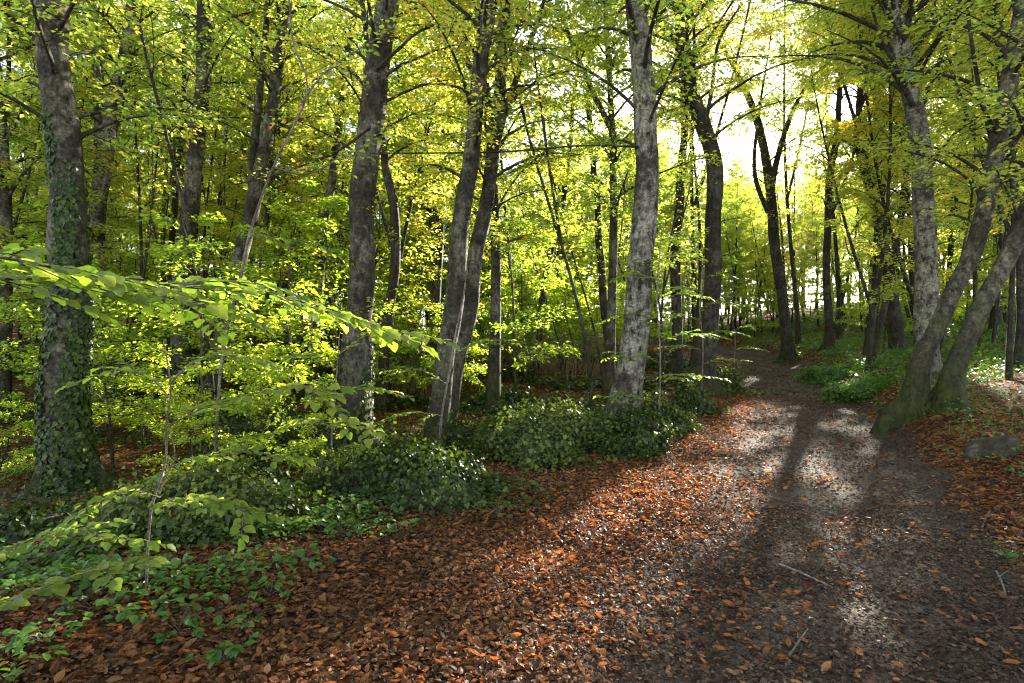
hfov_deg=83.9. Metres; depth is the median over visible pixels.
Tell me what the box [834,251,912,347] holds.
young beech
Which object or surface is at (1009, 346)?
beech pole
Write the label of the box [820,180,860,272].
beech tree
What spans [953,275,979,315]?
young beech
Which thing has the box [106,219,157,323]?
young beech
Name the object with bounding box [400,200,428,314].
beech pole
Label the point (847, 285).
young beech
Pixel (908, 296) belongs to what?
beech tree
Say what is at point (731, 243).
beech tree
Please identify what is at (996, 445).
rock
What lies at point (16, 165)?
beech tree
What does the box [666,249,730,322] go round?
young beech
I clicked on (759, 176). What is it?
beech tree
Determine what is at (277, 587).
seedling
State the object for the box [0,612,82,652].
seedling
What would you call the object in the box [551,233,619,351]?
young beech
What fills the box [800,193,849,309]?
beech tree
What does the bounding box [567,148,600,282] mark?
beech tree
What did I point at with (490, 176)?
beech tree
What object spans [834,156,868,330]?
beech pole
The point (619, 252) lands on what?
beech pole
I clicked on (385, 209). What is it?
young beech
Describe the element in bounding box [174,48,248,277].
beech pole
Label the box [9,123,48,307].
beech pole
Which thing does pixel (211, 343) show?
young beech
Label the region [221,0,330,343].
beech tree
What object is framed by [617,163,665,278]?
beech tree
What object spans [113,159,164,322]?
beech tree
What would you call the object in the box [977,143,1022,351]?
beech pole
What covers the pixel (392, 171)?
beech pole
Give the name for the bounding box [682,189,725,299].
beech tree
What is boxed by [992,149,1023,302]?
beech tree
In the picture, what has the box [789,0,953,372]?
beech tree
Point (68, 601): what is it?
seedling
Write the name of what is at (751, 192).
beech tree
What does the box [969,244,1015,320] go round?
young beech
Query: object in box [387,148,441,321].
beech pole
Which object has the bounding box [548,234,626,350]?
young beech
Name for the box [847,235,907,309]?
young beech
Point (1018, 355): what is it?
beech tree
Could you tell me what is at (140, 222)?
beech pole
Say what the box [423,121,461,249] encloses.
beech pole
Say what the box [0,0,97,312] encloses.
beech tree
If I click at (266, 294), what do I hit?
beech tree
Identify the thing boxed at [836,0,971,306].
beech tree
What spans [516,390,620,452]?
ivy covered boulder
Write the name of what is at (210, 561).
seedling
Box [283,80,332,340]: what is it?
beech pole
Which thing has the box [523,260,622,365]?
young beech
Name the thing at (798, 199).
beech tree
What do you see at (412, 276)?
young beech
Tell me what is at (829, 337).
beech tree
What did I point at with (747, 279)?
beech tree
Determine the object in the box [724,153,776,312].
beech tree
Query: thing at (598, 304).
young beech
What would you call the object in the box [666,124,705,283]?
beech pole
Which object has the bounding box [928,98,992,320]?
beech tree
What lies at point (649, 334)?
young beech
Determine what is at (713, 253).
beech tree
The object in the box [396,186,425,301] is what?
beech pole
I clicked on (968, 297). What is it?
young beech
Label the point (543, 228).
beech tree
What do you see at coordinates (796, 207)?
beech tree
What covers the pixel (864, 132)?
beech tree
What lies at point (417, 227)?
beech tree
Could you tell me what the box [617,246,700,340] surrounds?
young beech
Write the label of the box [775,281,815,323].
young beech
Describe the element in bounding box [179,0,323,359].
beech tree
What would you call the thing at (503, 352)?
shrub
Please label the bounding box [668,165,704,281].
beech tree
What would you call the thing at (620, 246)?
beech pole
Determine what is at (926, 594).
trodden leaf crumbs
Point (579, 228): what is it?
beech tree
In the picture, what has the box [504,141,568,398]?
beech pole
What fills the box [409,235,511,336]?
young beech
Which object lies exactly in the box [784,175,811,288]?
beech tree
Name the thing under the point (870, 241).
beech tree
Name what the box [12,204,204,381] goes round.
young beech
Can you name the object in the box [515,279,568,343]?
young beech
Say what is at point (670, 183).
beech tree
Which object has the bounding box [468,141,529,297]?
beech tree
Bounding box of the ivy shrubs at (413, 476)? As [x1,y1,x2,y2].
[290,425,569,519]
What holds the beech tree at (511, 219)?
on the ground at (942, 421)
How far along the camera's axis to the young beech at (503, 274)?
23.12 m
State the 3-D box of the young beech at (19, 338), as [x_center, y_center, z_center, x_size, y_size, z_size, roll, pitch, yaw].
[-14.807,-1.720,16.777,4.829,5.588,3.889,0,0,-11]
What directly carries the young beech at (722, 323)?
on the ground at (942, 421)
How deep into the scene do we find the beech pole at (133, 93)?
13.43 m
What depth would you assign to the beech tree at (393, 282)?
12.41 m
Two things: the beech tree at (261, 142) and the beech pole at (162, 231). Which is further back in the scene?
the beech pole at (162, 231)
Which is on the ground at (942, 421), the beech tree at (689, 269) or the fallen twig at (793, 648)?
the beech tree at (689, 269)
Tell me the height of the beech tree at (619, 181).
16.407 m
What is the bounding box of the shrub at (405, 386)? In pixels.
[321,340,435,404]
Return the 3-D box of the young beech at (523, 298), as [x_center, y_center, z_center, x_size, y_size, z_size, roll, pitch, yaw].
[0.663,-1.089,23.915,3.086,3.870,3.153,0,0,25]
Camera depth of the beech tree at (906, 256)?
24.70 m
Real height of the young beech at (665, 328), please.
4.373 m
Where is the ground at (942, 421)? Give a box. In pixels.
[0,295,1023,682]
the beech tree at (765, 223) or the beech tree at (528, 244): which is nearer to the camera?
the beech tree at (765, 223)
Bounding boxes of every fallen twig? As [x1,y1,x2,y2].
[778,563,832,587]
[787,628,807,657]
[981,504,1000,528]
[995,568,1010,598]
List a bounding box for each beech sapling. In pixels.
[0,518,176,610]
[15,341,388,587]
[132,0,396,464]
[260,327,418,462]
[372,284,524,446]
[593,231,731,415]
[655,257,752,388]
[716,274,768,368]
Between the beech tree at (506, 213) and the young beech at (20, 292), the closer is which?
the young beech at (20, 292)
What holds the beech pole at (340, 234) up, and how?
on the ground at (942, 421)
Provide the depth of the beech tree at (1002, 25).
14.97 m
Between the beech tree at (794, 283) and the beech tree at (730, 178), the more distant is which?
the beech tree at (730, 178)
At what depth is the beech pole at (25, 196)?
18.74 m
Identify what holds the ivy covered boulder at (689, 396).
on the ground at (942, 421)
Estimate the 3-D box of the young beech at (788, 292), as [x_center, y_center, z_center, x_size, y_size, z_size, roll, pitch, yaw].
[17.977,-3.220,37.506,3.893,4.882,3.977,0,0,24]
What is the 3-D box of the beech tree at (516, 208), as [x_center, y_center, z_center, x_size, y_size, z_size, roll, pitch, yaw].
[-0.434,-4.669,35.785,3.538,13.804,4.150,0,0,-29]
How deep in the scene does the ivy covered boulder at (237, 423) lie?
8.74 m
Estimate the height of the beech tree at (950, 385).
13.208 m
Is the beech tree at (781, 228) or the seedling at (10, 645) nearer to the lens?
the seedling at (10, 645)
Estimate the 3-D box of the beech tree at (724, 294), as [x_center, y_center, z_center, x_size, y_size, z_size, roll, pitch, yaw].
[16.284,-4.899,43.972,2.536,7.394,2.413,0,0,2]
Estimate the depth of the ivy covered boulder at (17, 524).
4.67 m
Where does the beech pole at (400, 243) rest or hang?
on the ground at (942, 421)
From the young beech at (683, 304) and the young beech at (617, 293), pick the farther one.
the young beech at (683, 304)
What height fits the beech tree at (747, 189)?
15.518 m
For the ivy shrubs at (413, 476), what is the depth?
5.59 m
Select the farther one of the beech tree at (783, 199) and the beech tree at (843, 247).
the beech tree at (783, 199)
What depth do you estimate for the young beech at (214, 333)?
20.16 m
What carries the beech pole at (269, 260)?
on the ground at (942, 421)
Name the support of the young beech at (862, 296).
on the ground at (942, 421)
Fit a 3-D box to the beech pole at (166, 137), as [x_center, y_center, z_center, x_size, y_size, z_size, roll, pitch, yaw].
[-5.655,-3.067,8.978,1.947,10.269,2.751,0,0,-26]
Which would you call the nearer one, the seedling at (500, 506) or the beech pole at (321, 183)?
the seedling at (500, 506)
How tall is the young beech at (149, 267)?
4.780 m
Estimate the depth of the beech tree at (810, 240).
36.16 m
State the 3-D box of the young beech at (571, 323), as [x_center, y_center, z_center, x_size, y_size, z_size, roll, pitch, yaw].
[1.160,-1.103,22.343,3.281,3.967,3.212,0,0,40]
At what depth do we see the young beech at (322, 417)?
7.55 m
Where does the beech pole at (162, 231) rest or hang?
on the ground at (942, 421)
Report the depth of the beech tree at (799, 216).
58.09 m
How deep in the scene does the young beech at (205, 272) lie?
23.23 m
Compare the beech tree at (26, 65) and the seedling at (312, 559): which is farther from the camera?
the beech tree at (26, 65)
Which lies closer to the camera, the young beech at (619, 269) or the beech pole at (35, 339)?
the beech pole at (35, 339)
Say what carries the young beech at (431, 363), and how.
on the ground at (942, 421)
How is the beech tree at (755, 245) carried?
on the ground at (942, 421)
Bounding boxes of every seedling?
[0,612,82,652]
[53,589,127,615]
[135,603,214,643]
[185,640,256,668]
[198,548,249,573]
[213,597,284,639]
[240,572,293,598]
[277,540,321,563]
[323,517,360,537]
[480,496,516,515]
[991,540,1023,562]
[1005,465,1023,477]
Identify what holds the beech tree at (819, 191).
on the ground at (942, 421)
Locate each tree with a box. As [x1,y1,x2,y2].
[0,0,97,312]
[0,0,159,424]
[0,0,219,501]
[0,10,161,307]
[0,53,103,331]
[4,78,48,285]
[5,0,179,311]
[5,0,193,228]
[10,0,221,406]
[11,60,93,347]
[13,0,158,334]
[38,0,181,359]
[107,0,227,377]
[107,19,240,343]
[110,0,315,414]
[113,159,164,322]
[121,138,178,278]
[133,0,244,354]
[140,149,183,279]
[161,0,364,420]
[166,2,281,323]
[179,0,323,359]
[184,0,345,393]
[200,139,254,259]
[204,65,309,342]
[205,0,364,369]
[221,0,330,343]
[233,0,504,458]
[277,46,349,348]
[292,94,341,342]
[298,69,389,306]
[302,0,393,397]
[311,0,471,393]
[314,0,429,346]
[316,0,451,411]
[325,109,386,344]
[342,8,473,328]
[350,127,417,313]
[370,0,799,418]
[375,110,431,336]
[386,160,425,327]
[388,8,526,323]
[389,19,488,291]
[393,0,589,450]
[393,18,492,376]
[396,0,611,405]
[399,150,448,321]
[408,228,444,350]
[413,199,468,292]
[416,0,605,424]
[425,186,478,314]
[444,166,504,347]
[453,35,561,347]
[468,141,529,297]
[476,189,507,336]
[483,173,547,326]
[490,163,541,316]
[500,189,535,324]
[501,213,535,349]
[511,187,555,319]
[513,21,607,374]
[513,209,546,343]
[518,0,725,406]
[518,86,593,350]
[518,181,541,283]
[531,200,591,347]
[538,173,604,350]
[541,178,603,333]
[545,164,608,345]
[549,17,632,343]
[551,158,598,301]
[562,176,623,345]
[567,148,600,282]
[579,259,602,347]
[584,119,635,280]
[584,152,675,311]
[588,0,836,395]
[591,112,669,294]
[591,213,628,340]
[595,219,626,310]
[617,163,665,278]
[618,0,788,340]
[620,130,675,258]
[624,110,676,330]
[626,220,664,303]
[628,122,678,267]
[628,202,669,341]
[653,0,729,383]
[654,145,698,305]
[657,34,748,370]
[658,177,689,324]
[662,174,706,317]
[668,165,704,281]
[670,223,704,308]
[674,190,705,334]
[681,169,738,322]
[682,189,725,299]
[691,0,846,362]
[696,217,732,318]
[699,159,748,313]
[701,181,738,317]
[705,0,1010,382]
[716,0,851,344]
[721,176,756,338]
[721,180,756,318]
[721,195,757,331]
[721,195,764,328]
[722,232,732,323]
[723,175,761,293]
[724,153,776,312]
[726,195,763,320]
[732,156,754,302]
[733,182,772,315]
[733,224,762,327]
[736,178,781,322]
[741,176,798,333]
[741,205,779,329]
[742,218,786,331]
[743,175,787,310]
[745,179,785,288]
[753,169,812,300]
[757,0,952,356]
[763,0,916,338]
[766,129,824,320]
[769,193,810,298]
[777,162,809,246]
[778,1,898,351]
[778,168,820,289]
[779,206,821,322]
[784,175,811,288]
[787,84,861,326]
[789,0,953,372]
[790,152,833,306]
[792,212,813,301]
[797,181,845,279]
[798,0,1009,105]
[800,176,868,320]
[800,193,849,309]
[800,217,833,327]
[804,121,872,331]
[808,3,938,352]
[810,0,961,326]
[814,180,854,300]
[818,0,987,363]
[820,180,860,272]
[823,0,963,305]
[823,176,867,308]
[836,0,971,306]
[837,58,962,324]
[838,94,902,334]
[838,178,891,303]
[839,0,1023,432]
[844,155,871,280]
[846,103,912,335]
[856,184,901,288]
[890,161,942,279]
[898,0,1023,414]
[904,0,1023,370]
[924,26,1023,300]
[927,0,1023,347]
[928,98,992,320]
[929,3,1023,328]
[929,20,1004,331]
[931,12,1023,332]
[931,100,958,295]
[933,131,992,296]
[933,162,990,309]
[935,203,953,290]
[961,1,1023,189]
[968,151,1023,322]
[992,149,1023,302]
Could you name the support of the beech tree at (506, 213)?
on the ground at (942, 421)
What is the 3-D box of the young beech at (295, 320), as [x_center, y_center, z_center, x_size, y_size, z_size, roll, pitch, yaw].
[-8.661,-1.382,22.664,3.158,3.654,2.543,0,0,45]
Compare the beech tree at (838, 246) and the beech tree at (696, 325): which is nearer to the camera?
the beech tree at (696, 325)
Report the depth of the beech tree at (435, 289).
16.85 m
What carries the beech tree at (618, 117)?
on the ground at (942, 421)
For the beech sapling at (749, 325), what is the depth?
17.50 m
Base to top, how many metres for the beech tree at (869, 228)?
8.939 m
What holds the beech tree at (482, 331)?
on the ground at (942, 421)
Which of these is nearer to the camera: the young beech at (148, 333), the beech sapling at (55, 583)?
the beech sapling at (55, 583)
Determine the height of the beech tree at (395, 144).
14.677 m
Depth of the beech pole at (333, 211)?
19.59 m
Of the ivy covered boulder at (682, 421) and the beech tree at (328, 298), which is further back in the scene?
the beech tree at (328, 298)
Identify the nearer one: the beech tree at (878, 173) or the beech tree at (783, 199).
the beech tree at (878, 173)
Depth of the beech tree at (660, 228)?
37.09 m
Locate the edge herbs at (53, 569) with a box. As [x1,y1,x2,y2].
[0,465,525,681]
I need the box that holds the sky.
[0,0,1015,332]
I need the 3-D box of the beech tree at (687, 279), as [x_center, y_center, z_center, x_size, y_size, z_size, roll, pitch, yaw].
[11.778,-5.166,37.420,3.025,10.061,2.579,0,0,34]
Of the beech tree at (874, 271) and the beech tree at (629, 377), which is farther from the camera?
the beech tree at (874, 271)
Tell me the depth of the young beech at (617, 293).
31.93 m
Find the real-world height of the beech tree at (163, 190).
11.987 m
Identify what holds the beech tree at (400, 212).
on the ground at (942, 421)
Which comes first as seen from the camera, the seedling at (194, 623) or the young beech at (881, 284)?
the seedling at (194, 623)
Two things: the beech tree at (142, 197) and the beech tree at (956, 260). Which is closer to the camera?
the beech tree at (142, 197)
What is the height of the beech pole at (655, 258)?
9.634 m
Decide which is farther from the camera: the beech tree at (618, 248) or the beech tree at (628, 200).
the beech tree at (628, 200)
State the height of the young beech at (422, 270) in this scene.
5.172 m
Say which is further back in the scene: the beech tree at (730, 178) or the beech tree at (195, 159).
the beech tree at (730, 178)
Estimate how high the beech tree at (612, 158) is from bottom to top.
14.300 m
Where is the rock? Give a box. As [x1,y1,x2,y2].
[961,435,1020,458]
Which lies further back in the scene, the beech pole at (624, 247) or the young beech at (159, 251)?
the beech pole at (624, 247)
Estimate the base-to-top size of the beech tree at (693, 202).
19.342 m
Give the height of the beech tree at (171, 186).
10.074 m
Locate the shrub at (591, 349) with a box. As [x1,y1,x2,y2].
[475,321,656,382]
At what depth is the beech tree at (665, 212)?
51.05 m
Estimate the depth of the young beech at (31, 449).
7.75 m
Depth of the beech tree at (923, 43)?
14.14 m
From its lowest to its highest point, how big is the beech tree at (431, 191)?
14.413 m
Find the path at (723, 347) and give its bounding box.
[448,338,1023,682]
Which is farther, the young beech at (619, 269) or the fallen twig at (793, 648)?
the young beech at (619, 269)
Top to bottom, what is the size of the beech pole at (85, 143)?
7.468 m
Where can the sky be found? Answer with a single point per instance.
(744, 141)
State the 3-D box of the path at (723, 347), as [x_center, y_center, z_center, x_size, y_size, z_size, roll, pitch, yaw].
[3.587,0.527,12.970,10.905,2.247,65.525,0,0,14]
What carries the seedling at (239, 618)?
on the ground at (942, 421)
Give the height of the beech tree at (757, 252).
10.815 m
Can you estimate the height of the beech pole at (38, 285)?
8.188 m
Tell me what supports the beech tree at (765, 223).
on the ground at (942, 421)
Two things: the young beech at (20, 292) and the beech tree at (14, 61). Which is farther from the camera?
the beech tree at (14, 61)
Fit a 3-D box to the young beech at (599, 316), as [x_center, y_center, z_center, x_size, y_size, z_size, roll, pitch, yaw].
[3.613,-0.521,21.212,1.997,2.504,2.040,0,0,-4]
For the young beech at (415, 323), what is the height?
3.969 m
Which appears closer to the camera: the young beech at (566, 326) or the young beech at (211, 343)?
the young beech at (211, 343)
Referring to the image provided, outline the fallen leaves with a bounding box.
[0,320,1023,682]
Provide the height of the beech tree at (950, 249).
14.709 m
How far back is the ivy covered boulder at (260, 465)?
7.32 m
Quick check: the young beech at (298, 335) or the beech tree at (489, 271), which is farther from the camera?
the beech tree at (489, 271)
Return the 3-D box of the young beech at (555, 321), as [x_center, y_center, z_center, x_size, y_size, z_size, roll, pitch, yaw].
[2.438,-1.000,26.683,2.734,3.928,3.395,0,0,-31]
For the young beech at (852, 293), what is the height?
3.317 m
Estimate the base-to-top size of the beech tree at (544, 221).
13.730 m
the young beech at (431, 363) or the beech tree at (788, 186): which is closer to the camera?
the young beech at (431, 363)
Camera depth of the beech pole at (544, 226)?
26.62 m
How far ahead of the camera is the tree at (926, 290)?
11.39 m
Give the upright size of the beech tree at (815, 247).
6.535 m
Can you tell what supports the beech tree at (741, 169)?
on the ground at (942, 421)
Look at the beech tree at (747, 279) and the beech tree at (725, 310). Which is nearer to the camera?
the beech tree at (747, 279)
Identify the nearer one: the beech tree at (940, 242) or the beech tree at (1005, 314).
the beech tree at (1005, 314)
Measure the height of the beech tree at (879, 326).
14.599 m
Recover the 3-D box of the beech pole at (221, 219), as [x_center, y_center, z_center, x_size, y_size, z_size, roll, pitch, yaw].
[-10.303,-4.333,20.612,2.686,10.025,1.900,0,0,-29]
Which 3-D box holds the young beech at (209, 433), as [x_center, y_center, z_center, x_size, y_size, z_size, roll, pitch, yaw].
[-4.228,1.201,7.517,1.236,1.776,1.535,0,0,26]
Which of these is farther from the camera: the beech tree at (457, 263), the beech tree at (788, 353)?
the beech tree at (788, 353)
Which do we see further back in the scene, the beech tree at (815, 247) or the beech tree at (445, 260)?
the beech tree at (815, 247)
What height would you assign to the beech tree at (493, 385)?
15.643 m
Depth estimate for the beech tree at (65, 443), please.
7.34 m
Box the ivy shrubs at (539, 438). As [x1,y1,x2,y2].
[460,386,616,474]
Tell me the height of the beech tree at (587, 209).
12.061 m
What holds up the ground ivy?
on the ground at (942, 421)
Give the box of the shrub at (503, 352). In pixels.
[438,319,565,377]
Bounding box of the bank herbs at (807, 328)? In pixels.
[649,299,1023,472]
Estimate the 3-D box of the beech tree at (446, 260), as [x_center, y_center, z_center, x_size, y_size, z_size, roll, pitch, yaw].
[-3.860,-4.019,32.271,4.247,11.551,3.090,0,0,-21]
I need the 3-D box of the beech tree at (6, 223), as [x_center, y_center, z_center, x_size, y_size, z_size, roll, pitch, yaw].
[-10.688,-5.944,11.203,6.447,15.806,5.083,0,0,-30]
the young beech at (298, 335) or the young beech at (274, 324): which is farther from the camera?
the young beech at (298, 335)
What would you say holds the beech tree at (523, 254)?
on the ground at (942, 421)
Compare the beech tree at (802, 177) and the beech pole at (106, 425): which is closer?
the beech pole at (106, 425)
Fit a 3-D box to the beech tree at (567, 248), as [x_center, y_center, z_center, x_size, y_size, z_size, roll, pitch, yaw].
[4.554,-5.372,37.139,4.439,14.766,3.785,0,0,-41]
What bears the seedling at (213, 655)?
on the ground at (942, 421)
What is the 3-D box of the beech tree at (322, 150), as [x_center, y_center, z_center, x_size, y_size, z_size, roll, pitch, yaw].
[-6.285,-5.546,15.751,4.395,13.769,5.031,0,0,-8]
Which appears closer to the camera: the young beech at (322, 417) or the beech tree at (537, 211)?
the young beech at (322, 417)
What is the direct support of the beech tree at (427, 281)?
on the ground at (942, 421)
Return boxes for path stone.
[769,632,781,639]
[901,551,914,555]
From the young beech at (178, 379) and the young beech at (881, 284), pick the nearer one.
the young beech at (178, 379)
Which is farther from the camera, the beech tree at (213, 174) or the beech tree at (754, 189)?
the beech tree at (754, 189)
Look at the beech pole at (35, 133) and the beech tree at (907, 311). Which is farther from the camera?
the beech tree at (907, 311)
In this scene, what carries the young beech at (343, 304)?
on the ground at (942, 421)
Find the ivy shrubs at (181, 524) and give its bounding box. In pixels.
[7,441,475,566]
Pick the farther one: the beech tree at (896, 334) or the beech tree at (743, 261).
the beech tree at (743, 261)
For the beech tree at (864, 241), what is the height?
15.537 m
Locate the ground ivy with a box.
[0,335,735,542]
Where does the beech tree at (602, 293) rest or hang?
on the ground at (942, 421)
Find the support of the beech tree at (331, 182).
on the ground at (942, 421)
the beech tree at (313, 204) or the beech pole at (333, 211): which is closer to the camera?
the beech pole at (333, 211)
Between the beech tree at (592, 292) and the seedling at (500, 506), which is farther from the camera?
the beech tree at (592, 292)
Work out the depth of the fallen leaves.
3.65 m
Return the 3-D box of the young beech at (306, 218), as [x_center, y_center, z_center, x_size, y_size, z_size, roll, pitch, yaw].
[-3.990,-0.784,12.262,4.295,5.435,3.272,0,0,-20]
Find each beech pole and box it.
[7,11,127,414]
[9,84,48,316]
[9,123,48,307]
[14,41,44,361]
[16,123,92,355]
[26,65,135,252]
[28,0,164,225]
[91,0,221,413]
[102,1,185,397]
[104,90,198,429]
[111,78,182,282]
[114,164,144,273]
[130,81,207,377]
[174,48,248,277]
[185,80,249,379]
[192,23,246,328]
[196,126,242,302]
[197,177,243,355]
[241,101,296,351]
[245,15,333,366]
[254,95,328,370]
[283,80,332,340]
[294,80,354,272]
[311,120,350,372]
[314,142,348,283]
[338,161,383,349]
[375,77,410,239]
[377,137,422,360]
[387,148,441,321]
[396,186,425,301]
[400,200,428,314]
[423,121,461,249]
[487,0,593,410]
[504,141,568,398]
[506,190,542,348]
[522,87,603,392]
[524,168,560,280]
[597,131,635,370]
[603,196,631,349]
[605,219,630,284]
[653,203,670,351]
[657,71,716,382]
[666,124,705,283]
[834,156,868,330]
[903,0,1023,379]
[920,11,1022,353]
[939,200,965,270]
[969,20,1009,341]
[971,85,1023,216]
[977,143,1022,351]
[979,130,1019,344]
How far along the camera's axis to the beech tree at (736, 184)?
48.21 m
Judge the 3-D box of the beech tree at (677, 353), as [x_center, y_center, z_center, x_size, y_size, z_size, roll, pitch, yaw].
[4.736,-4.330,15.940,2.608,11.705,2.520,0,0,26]
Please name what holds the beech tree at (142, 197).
on the ground at (942, 421)
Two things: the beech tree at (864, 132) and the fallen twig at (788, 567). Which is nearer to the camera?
the fallen twig at (788, 567)
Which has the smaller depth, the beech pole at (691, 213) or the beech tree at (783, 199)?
the beech pole at (691, 213)
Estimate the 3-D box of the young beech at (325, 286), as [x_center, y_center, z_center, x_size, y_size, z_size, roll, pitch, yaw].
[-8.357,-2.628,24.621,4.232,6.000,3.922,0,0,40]
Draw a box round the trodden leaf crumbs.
[0,342,1023,682]
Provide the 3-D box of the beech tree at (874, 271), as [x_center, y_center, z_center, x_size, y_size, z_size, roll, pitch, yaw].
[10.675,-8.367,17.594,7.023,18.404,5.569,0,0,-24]
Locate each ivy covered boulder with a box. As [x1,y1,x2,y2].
[0,479,100,546]
[147,403,279,470]
[195,445,313,488]
[261,404,328,464]
[399,406,484,456]
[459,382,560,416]
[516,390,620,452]
[582,398,682,462]
[636,388,716,437]
[666,374,740,415]
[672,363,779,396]
[783,356,898,386]
[811,366,905,403]
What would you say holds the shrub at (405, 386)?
on the ground at (942, 421)
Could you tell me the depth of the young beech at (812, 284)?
40.91 m
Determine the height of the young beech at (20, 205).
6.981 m
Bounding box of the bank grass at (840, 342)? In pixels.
[797,321,1023,477]
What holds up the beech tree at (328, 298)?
on the ground at (942, 421)
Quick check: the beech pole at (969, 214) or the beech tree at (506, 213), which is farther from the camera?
the beech tree at (506, 213)
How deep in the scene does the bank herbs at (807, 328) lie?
18.48 m
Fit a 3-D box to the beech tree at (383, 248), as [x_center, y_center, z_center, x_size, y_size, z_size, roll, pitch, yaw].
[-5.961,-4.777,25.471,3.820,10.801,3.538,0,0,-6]
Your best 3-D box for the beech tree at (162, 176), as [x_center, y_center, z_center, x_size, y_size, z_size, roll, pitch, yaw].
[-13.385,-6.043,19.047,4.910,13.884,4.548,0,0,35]
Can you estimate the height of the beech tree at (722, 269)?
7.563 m
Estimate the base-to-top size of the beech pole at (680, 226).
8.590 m
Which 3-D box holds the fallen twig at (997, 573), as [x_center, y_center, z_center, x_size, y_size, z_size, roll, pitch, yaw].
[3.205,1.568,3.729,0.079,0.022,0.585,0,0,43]
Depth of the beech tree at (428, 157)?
13.38 m
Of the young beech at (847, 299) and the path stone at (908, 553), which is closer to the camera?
the path stone at (908, 553)
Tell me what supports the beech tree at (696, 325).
on the ground at (942, 421)
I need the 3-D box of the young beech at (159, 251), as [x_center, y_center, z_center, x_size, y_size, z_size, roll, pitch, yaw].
[-5.054,0.034,8.989,3.594,4.161,2.880,0,0,4]
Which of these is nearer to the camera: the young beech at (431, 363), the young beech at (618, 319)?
the young beech at (431, 363)
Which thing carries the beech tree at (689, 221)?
on the ground at (942, 421)
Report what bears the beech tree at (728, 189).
on the ground at (942, 421)
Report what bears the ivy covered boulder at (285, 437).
on the ground at (942, 421)
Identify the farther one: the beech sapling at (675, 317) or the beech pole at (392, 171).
the beech pole at (392, 171)
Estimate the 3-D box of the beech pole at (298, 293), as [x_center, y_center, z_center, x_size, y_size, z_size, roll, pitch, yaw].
[-6.255,-3.918,16.223,2.351,10.377,2.164,0,0,27]
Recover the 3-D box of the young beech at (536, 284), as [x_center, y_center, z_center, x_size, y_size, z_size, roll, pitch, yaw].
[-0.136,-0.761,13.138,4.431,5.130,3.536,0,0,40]
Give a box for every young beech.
[0,91,120,367]
[0,224,172,412]
[0,391,35,480]
[12,185,48,360]
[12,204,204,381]
[13,193,45,361]
[17,268,208,468]
[22,298,157,401]
[37,260,136,322]
[90,205,300,430]
[105,234,209,359]
[105,255,169,367]
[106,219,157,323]
[106,344,201,451]
[128,228,198,338]
[136,367,254,482]
[158,188,235,294]
[175,262,296,396]
[192,185,408,407]
[193,359,316,473]
[196,240,216,323]
[199,259,344,418]
[203,319,240,345]
[219,152,382,381]
[234,177,423,407]
[266,272,312,329]
[275,244,344,342]
[277,385,371,474]
[290,190,425,340]
[290,226,342,341]
[325,245,419,326]
[340,253,430,368]
[374,263,427,366]
[377,233,445,333]
[396,298,488,390]
[402,264,444,348]
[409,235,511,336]
[422,194,591,395]
[468,276,542,363]
[474,232,573,359]
[475,221,552,337]
[476,271,531,356]
[503,271,551,342]
[508,263,590,338]
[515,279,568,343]
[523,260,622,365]
[525,279,599,346]
[534,280,587,352]
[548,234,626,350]
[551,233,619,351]
[559,269,621,351]
[561,267,623,351]
[574,290,618,350]
[576,247,628,337]
[579,301,621,346]
[590,264,654,334]
[616,245,697,343]
[616,300,670,344]
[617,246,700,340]
[650,301,671,328]
[665,275,702,332]
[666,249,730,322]
[681,222,771,320]
[688,210,786,328]
[700,282,754,335]
[721,292,737,318]
[725,235,806,333]
[732,266,790,336]
[754,257,812,314]
[761,220,853,326]
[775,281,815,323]
[787,244,842,315]
[797,228,882,333]
[817,274,864,325]
[818,263,861,313]
[834,230,905,298]
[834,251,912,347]
[842,277,880,328]
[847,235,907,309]
[903,266,965,331]
[938,225,1015,316]
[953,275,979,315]
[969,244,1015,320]
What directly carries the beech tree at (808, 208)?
on the ground at (942, 421)
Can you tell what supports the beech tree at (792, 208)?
on the ground at (942, 421)
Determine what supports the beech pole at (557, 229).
on the ground at (942, 421)
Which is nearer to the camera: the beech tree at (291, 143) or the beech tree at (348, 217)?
the beech tree at (291, 143)
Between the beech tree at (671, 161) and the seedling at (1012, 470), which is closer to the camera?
the seedling at (1012, 470)
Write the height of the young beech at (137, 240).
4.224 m
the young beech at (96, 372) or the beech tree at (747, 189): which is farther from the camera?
the beech tree at (747, 189)
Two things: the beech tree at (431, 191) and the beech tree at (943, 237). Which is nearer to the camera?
the beech tree at (431, 191)
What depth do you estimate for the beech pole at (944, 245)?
27.76 m
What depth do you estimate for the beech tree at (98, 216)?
12.91 m
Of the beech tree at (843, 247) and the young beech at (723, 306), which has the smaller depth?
the beech tree at (843, 247)
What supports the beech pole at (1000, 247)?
on the ground at (942, 421)
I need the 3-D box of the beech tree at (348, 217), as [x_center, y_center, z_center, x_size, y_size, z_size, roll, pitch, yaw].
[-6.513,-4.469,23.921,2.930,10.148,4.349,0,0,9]
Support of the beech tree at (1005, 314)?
on the ground at (942, 421)
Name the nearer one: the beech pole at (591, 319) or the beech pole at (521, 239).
the beech pole at (591, 319)

